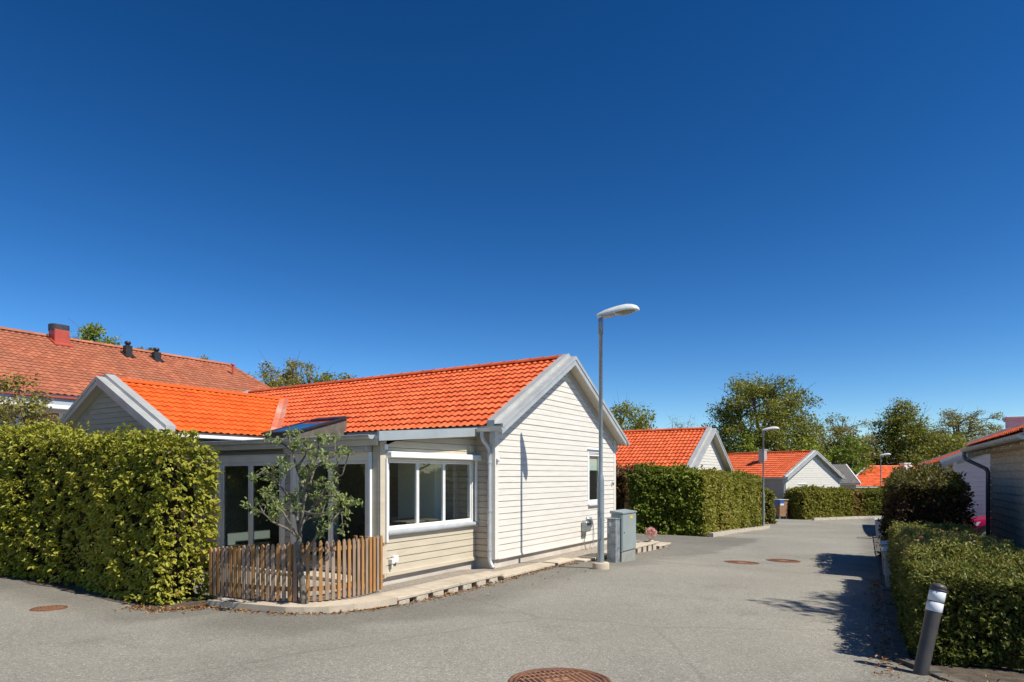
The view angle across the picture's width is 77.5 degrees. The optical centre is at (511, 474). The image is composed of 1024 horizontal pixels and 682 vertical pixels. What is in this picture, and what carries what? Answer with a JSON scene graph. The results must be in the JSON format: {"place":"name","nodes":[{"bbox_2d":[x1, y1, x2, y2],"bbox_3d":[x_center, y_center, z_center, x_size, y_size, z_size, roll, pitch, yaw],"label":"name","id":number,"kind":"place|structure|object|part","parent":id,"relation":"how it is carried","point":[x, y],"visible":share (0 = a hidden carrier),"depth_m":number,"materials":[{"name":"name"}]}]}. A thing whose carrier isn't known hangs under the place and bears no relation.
{"place":"outdoors","nodes":[
{"label":"outdoors","id":0,"kind":"place"},
{"bbox_2d":[237,570,381,600],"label":"terrace paving","id":1,"kind":"structure","parent":0,"point":[378,592],"depth_m":9.06,"materials":[{"name":"grey concrete"}]},
{"bbox_2d":[354,535,384,585],"bbox_3d":[-2.128,1.282,9.358,0.640,0.745,0.072,0,0,32],"label":"picket fence","id":2,"kind":"object","parent":1,"relation":"on","point":[355,536],"visible":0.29,"depth_m":9.42,"materials":[{"name":"beige wood"}]},
{"bbox_2d":[0,517,944,681],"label":"asphalt road","id":3,"kind":"structure","parent":0,"point":[682,608],"depth_m":7.05,"materials":[{"name":"grey asphalt"}]},
{"bbox_2d":[29,605,67,611],"bbox_3d":[-5.899,1.711,8.128,0.400,0.028,0.400,1,-2,-11],"label":"manhole cover","id":4,"kind":"object","parent":3,"relation":"on","point":[48,608],"visible":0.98,"depth_m":8.11,"materials":[{"name":"metal"}]},
{"bbox_2d":[0,573,218,607],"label":"hedge soil","id":5,"kind":"structure","parent":3,"relation":"on","point":[73,588],"depth_m":9.46,"materials":[{"name":"brown soil"}]},
{"bbox_2d":[0,418,224,604],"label":"hedge","id":6,"kind":"object","parent":5,"relation":"on","point":[114,514],"visible":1,"depth_m":9.11,"materials":[{"name":"green plant"}]},
{"bbox_2d":[148,595,206,610],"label":"hedge soil","id":7,"kind":"structure","parent":3,"relation":"on","point":[184,602],"depth_m":8.46,"materials":[{"name":"brown soil"}]},
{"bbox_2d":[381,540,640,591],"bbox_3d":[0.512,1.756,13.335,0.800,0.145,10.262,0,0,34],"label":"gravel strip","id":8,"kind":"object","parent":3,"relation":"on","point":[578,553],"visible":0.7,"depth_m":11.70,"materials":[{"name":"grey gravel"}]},
{"bbox_2d":[114,528,1000,681],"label":"fallen leaves","id":9,"kind":"object","parent":3,"relation":"on","point":[431,597],"visible":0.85,"depth_m":8.20,"materials":[{"name":"brown plant"}]},
{"bbox_2d":[508,668,611,681],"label":"manhole cover","id":10,"kind":"object","parent":3,"relation":"on","point":[557,675],"visible":1,"depth_m":5.08,"materials":[{"name":"metal"}]},
{"bbox_2d":[606,518,620,562],"bbox_3d":[2.139,1.432,13.453,0.224,1.025,0.244,0,0,32],"label":"utility cabinet","id":11,"kind":"object","parent":3,"relation":"on","point":[613,540],"visible":0.82,"depth_m":13.37,"materials":[{"name":"metal"}]},
{"bbox_2d":[610,509,636,561],"bbox_3d":[2.437,1.368,13.916,0.295,1.185,0.810,0,0,32],"label":"utility cabinet","id":12,"kind":"object","parent":3,"relation":"on","point":[627,534],"visible":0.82,"depth_m":13.74,"materials":[{"name":"grey metal"}]},
{"bbox_3d":[2.551,1.246,13.844,0.019,0.770,0.740,0,0,32],"label":"door","id":13,"kind":"part","parent":12,"relation":"part of","materials":[{"name":"grey metal"}]},
{"bbox_2d":[616,460,633,509],"bbox_3d":[3.671,0.745,24.950,2.218,2.843,1.532,0,0,28],"label":"hedge","id":14,"kind":"object","parent":3,"relation":"on","point":[622,490],"visible":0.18,"depth_m":24.33,"materials":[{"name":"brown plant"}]},
{"bbox_2d":[724,560,758,564],"bbox_3d":[5.304,2.039,14.737,0.770,0.029,0.770,2,-2,-6],"label":"manhole cover","id":15,"kind":"object","parent":3,"relation":"on","point":[741,562],"visible":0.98,"depth_m":14.72,"materials":[{"name":"metal"}]},
{"bbox_2d":[766,559,800,562],"bbox_3d":[6.539,2.086,15.383,0.770,0.028,0.770,2,-1,-23],"label":"manhole cover","id":16,"kind":"object","parent":3,"relation":"on","point":[785,560],"visible":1,"depth_m":15.34,"materials":[{"name":"metal"}]},
{"bbox_2d":[0,0,1023,467],"label":"sky","id":17,"kind":"structure","parent":0,"point":[830,193],"materials":[{"name":"blue"}]},
{"bbox_2d":[382,541,642,593],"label":"slab path","id":18,"kind":"structure","parent":0,"point":[400,589],"depth_m":10.09,"materials":[{"name":"concrete"}]},
{"bbox_2d":[877,538,1023,681],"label":"bed soil","id":19,"kind":"structure","parent":0,"point":[972,673],"depth_m":5.49,"materials":[{"name":"brown soil"}]},
{"bbox_2d":[874,518,882,537],"bbox_3d":[13.332,1.926,23.008,0.482,0.780,0.452,0,0,29],"label":"wheelie bin","id":20,"kind":"object","parent":19,"relation":"on","point":[877,523],"visible":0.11,"depth_m":22.91,"materials":[{"name":"grey plastic"}]},
{"bbox_2d":[879,540,888,574],"bbox_3d":[7.596,1.667,12.734,0.457,0.740,0.429,0,0,29],"label":"wheelie bin","id":21,"kind":"object","parent":19,"relation":"on","point":[883,543],"visible":0.12,"depth_m":12.66,"materials":[{"name":"grey plastic"}]},
{"bbox_2d":[881,546,892,587],"bbox_3d":[6.450,1.555,10.682,0.457,0.740,0.429,0,0,29],"label":"wheelie bin","id":22,"kind":"object","parent":19,"relation":"on","point":[887,568],"visible":0.11,"depth_m":10.60,"materials":[{"name":"grey plastic"}]},
{"bbox_2d":[875,462,977,560],"bbox_3d":[9.118,0.957,14.042,1.788,2.520,5.533,0,0,27],"label":"hedge","id":23,"kind":"object","parent":19,"relation":"on","point":[924,492],"visible":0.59,"depth_m":12.19,"materials":[{"name":"green plant"}]},
{"bbox_2d":[879,518,1023,671],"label":"hedge","id":24,"kind":"object","parent":19,"relation":"on","point":[982,621],"visible":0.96,"depth_m":5.86,"materials":[{"name":"green plant"}]},
{"bbox_2d":[970,515,990,535],"bbox_3d":[16.907,1.587,20.631,4.060,1.535,1.940,0,0,29],"label":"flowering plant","id":25,"kind":"object","parent":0,"point":[980,524],"visible":0.21,"depth_m":20.67,"materials":[{"name":"pink plant"}]},
{"bbox_3d":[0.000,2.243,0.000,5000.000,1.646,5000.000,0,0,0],"label":"ground","id":26,"kind":"structure","parent":0,"visible":0},
{"bbox_2d":[0,369,59,439],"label":"shrub","id":27,"kind":"object","parent":26,"relation":"on","point":[14,408],"visible":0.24,"depth_m":15.56,"materials":[{"name":"green plant"}]},
{"bbox_2d":[70,322,122,345],"bbox_3d":[-20.457,-2.615,31.134,5.706,9.546,5.394,0,0,0],"label":"tree","id":28,"kind":"object","parent":26,"relation":"on","point":[91,333],"visible":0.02,"depth_m":30.63,"materials":[{"name":"green plant"}]},
{"bbox_2d":[0,323,270,426],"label":"building","id":29,"kind":"structure","parent":26,"relation":"on","point":[63,363],"depth_m":23.59,"materials":[{"name":"tile"}]},
{"bbox_2d":[15,407,65,426],"bbox_3d":[-14.399,-1.470,20.364,0.175,1.360,2.480,0,0,32],"label":"window","id":30,"kind":"structure","parent":29,"relation":"in","point":[59,413],"depth_m":20.10,"materials":[{"name":"blue glass"}]},
{"bbox_2d":[134,346,155,350],"bbox_3d":[-19.759,-2.382,33.937,3.046,9.136,2.955,0,0,0],"label":"tree","id":31,"kind":"object","parent":26,"relation":"on","point":[141,347],"depth_m":33.89,"materials":[{"name":"green plant"}]},
{"bbox_2d":[248,370,290,386],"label":"tree","id":32,"kind":"object","parent":26,"relation":"on","point":[270,379],"visible":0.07,"depth_m":43.35,"materials":[{"name":"green plant"}]},
{"bbox_2d":[258,350,331,387],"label":"tree","id":33,"kind":"object","parent":26,"relation":"on","point":[290,374],"visible":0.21,"depth_m":45.81,"materials":[{"name":"green plant"}]},
{"bbox_2d":[207,594,396,613],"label":"curb","id":34,"kind":"structure","parent":26,"relation":"on","point":[336,606],"depth_m":8.20,"materials":[{"name":"concrete"}]},
{"bbox_2d":[209,535,382,601],"bbox_3d":[-2.939,1.256,8.582,2.324,0.797,0.801,0,0,-9],"label":"picket fence","id":35,"kind":"object","parent":34,"relation":"on","point":[222,571],"visible":0.98,"depth_m":8.41,"materials":[{"name":"beige wood"}]},
{"bbox_2d":[240,426,362,603],"bbox_3d":[-2.628,0.526,8.184,1.498,2.315,1.465,0,0,0],"label":"tree","id":36,"kind":"object","parent":34,"relation":"on","point":[295,506],"visible":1,"depth_m":8.06,"materials":[{"name":"green plant"}]},
{"bbox_2d":[304,367,356,382],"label":"tree","id":37,"kind":"object","parent":26,"relation":"on","point":[324,376],"visible":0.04,"depth_m":46.83,"materials":[{"name":"green plant"}]},
{"bbox_2d":[46,353,629,585],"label":"house","id":38,"kind":"structure","parent":26,"relation":"on","point":[483,466],"depth_m":13.02,"materials":[{"name":"white paint"}]},
{"bbox_2d":[216,454,285,565],"bbox_3d":[-4.852,0.634,11.856,2.060,1.988,0.163,0,0,32],"label":"sliding door","id":39,"kind":"structure","parent":38,"relation":"in","point":[237,527],"depth_m":11.93,"materials":[{"name":"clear glass"}]},
{"bbox_2d":[283,445,372,572],"bbox_3d":[-3.063,0.584,10.653,2.010,2.088,0.270,0,0,32],"label":"sliding door","id":40,"kind":"structure","parent":38,"relation":"in","point":[356,480],"depth_m":10.57,"materials":[{"name":"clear glass"}]},
{"bbox_2d":[384,444,481,541],"bbox_3d":[-1.353,0.295,11.159,0.260,1.550,2.520,0,0,32],"label":"window","id":41,"kind":"structure","parent":38,"relation":"in","point":[389,454],"depth_m":11.08,"materials":[{"name":"white glass"}]},
{"bbox_2d":[587,449,603,505],"bbox_3d":[2.017,0.070,15.706,0.175,1.380,0.890,0,0,32],"label":"window","id":42,"kind":"structure","parent":38,"relation":"in","point":[591,452],"depth_m":15.61,"materials":[{"name":"white glass"}]},
{"bbox_2d":[383,571,502,604],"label":"wall","id":43,"kind":"structure","parent":26,"relation":"on","point":[422,592],"depth_m":9.56,"materials":[{"name":"concrete"}]},
{"bbox_2d":[498,558,574,579],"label":"wall","id":44,"kind":"structure","parent":26,"relation":"on","point":[515,572],"depth_m":11.77,"materials":[{"name":"concrete"}]},
{"bbox_2d":[592,304,639,569],"bbox_3d":[1.908,-0.613,11.732,0.865,5.010,0.310,0,0,18],"label":"street lamp","id":45,"kind":"object","parent":26,"relation":"on","point":[600,563],"visible":0.98,"depth_m":11.78,"materials":[{"name":"metal"}]},
{"bbox_2d":[573,540,658,561],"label":"wall","id":46,"kind":"structure","parent":26,"relation":"on","point":[643,546],"depth_m":15.97,"materials":[{"name":"concrete"}]},
{"bbox_2d":[644,527,656,541],"bbox_3d":[3.712,1.600,17.038,0.343,0.399,0.373,0,0,0],"label":"flower urn","id":47,"kind":"object","parent":46,"relation":"on","point":[649,534],"visible":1,"depth_m":16.95,"materials":[{"name":"pink plant"}]},
{"bbox_2d":[609,392,656,431],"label":"tree","id":48,"kind":"object","parent":26,"relation":"on","point":[640,423],"visible":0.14,"depth_m":53.85,"materials":[{"name":"green plant"}]},
{"bbox_2d":[656,542,670,548],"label":"wall","id":49,"kind":"structure","parent":26,"relation":"on","point":[659,545],"depth_m":17.65,"materials":[{"name":"concrete"}]},
{"bbox_2d":[625,461,705,535],"bbox_3d":[5.508,0.877,23.052,2.854,2.780,1.325,0,0,9],"label":"hedge","id":50,"kind":"object","parent":26,"relation":"on","point":[666,504],"visible":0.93,"depth_m":22.78,"materials":[{"name":"green plant"}]},
{"bbox_2d":[616,426,733,527],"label":"house","id":51,"kind":"structure","parent":26,"relation":"on","point":[691,447],"depth_m":26.07,"materials":[{"name":"orange tile"}]},
{"bbox_2d":[662,413,695,427],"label":"tree","id":52,"kind":"object","parent":26,"relation":"on","point":[679,422],"visible":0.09,"depth_m":71.82,"materials":[{"name":"green plant"}]},
{"bbox_2d":[709,525,769,536],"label":"kerb","id":53,"kind":"structure","parent":26,"relation":"on","point":[722,533],"depth_m":25.17,"materials":[{"name":"grey concrete"}]},
{"bbox_2d":[728,431,771,452],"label":"tree","id":54,"kind":"object","parent":26,"relation":"on","point":[745,447],"visible":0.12,"depth_m":51.82,"materials":[{"name":"green plant"}]},
{"bbox_2d":[701,371,834,453],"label":"tree","id":55,"kind":"object","parent":26,"relation":"on","point":[774,408],"visible":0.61,"depth_m":59.82,"materials":[{"name":"green plant"}]},
{"bbox_2d":[762,426,778,525],"bbox_3d":[12.274,0.226,30.399,0.865,5.023,0.310,0,0,18],"label":"street lamp","id":56,"kind":"object","parent":26,"relation":"on","point":[763,493],"visible":0.85,"depth_m":30.43,"materials":[{"name":"metal"}]},
{"bbox_2d":[764,487,777,523],"bbox_3d":[13.607,1.659,35.968,1.660,2.316,3.419,0,0,0],"label":"hedge","id":57,"kind":"object","parent":26,"relation":"on","point":[770,513],"visible":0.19,"depth_m":34.58,"materials":[{"name":"green plant"}]},
{"bbox_2d":[772,499,788,518],"bbox_3d":[16.588,2.186,39.585,0.640,1.300,1.000,0,0,-10],"label":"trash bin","id":58,"kind":"object","parent":26,"relation":"on","point":[781,507],"visible":0.67,"depth_m":39.16,"materials":[{"name":"brown wood"}]},
{"bbox_2d":[727,449,845,517],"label":"house","id":59,"kind":"structure","parent":26,"relation":"on","point":[784,471],"depth_m":42.04,"materials":[{"name":"orange tile"}]},
{"bbox_2d":[790,431,839,464],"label":"tree","id":60,"kind":"object","parent":26,"relation":"on","point":[807,443],"visible":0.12,"depth_m":57.72,"materials":[{"name":"green plant"}]},
{"bbox_2d":[783,484,853,519],"bbox_3d":[19.298,1.769,40.165,4.924,2.348,1.843,0,0,-25],"label":"hedge","id":61,"kind":"object","parent":26,"relation":"on","point":[805,502],"visible":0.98,"depth_m":39.47,"materials":[{"name":"green plant"}]},
{"bbox_2d":[833,464,860,488],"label":"roof","id":62,"kind":"structure","parent":26,"relation":"on","point":[852,480],"depth_m":54.77,"materials":[{"name":"beige paint"}]},
{"bbox_2d":[812,516,883,519],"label":"kerb","id":63,"kind":"structure","parent":26,"relation":"on","point":[849,517],"depth_m":39.24,"materials":[{"name":"grey concrete"}]},
{"bbox_2d":[809,412,889,466],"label":"tree","id":64,"kind":"object","parent":26,"relation":"on","point":[838,431],"visible":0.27,"depth_m":64.63,"materials":[{"name":"green plant"}]},
{"bbox_2d":[826,438,879,464],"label":"tree","id":65,"kind":"object","parent":26,"relation":"on","point":[849,452],"visible":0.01,"depth_m":69.02,"materials":[{"name":"green plant"}]},
{"bbox_2d":[825,434,881,473],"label":"tree","id":66,"kind":"object","parent":26,"relation":"on","point":[851,456],"visible":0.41,"depth_m":59.08,"materials":[{"name":"green plant"}]},
{"bbox_2d":[843,485,883,515],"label":"hedge","id":67,"kind":"object","parent":26,"relation":"on","point":[867,501],"visible":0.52,"depth_m":41.03,"materials":[{"name":"green plant"}]},
{"bbox_2d":[853,463,917,489],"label":"house","id":68,"kind":"structure","parent":26,"relation":"on","point":[867,479],"depth_m":57.34,"materials":[{"name":"orange tile"}]},
{"bbox_2d":[880,453,890,485],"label":"street lamp","id":69,"kind":"object","parent":26,"relation":"on","point":[885,454],"visible":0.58,"depth_m":49.98,"materials":[{"name":"metal"}]},
{"bbox_2d":[848,397,951,467],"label":"tree","id":70,"kind":"object","parent":26,"relation":"on","point":[899,445],"visible":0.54,"depth_m":63.47,"materials":[{"name":"green plant"}]},
{"bbox_2d":[872,534,965,681],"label":"kerb","id":71,"kind":"structure","parent":26,"relation":"on","point":[901,654],"depth_m":6.92,"materials":[{"name":"concrete"}]},
{"bbox_2d":[913,583,946,675],"bbox_3d":[3.599,1.379,5.509,0.134,0.898,0.134,14,-3,0],"label":"bollard","id":72,"kind":"object","parent":26,"relation":"on","point":[935,602],"visible":0.98,"depth_m":5.47,"materials":[{"name":"grey plastic"}]},
{"bbox_2d":[909,430,978,458],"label":"tree","id":73,"kind":"object","parent":26,"relation":"on","point":[959,442],"visible":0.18,"depth_m":62.38,"materials":[{"name":"green plant"}]},
{"bbox_2d":[929,407,1004,453],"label":"tree","id":74,"kind":"object","parent":26,"relation":"on","point":[955,422],"visible":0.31,"depth_m":67.71,"materials":[{"name":"green plant"}]},
{"bbox_2d":[918,416,1023,516],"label":"house","id":75,"kind":"structure","parent":26,"relation":"on","point":[975,477],"depth_m":22.90,"materials":[{"name":"white paint"}]},
{"bbox_2d":[960,422,1023,573],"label":"house","id":76,"kind":"structure","parent":26,"relation":"on","point":[1004,448],"depth_m":12.85,"materials":[{"name":"grey wood"}]},
{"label":"bed soil","id":77,"kind":"structure","parent":0,"visible":0},
{"bbox_2d":[677,464,765,535],"bbox_3d":[9.190,1.175,27.010,1.457,3.102,10.555,0,0,33],"label":"hedge","id":78,"kind":"object","parent":77,"relation":"on","point":[732,499],"visible":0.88,"depth_m":25.31,"materials":[{"name":"green plant"}]}
]}

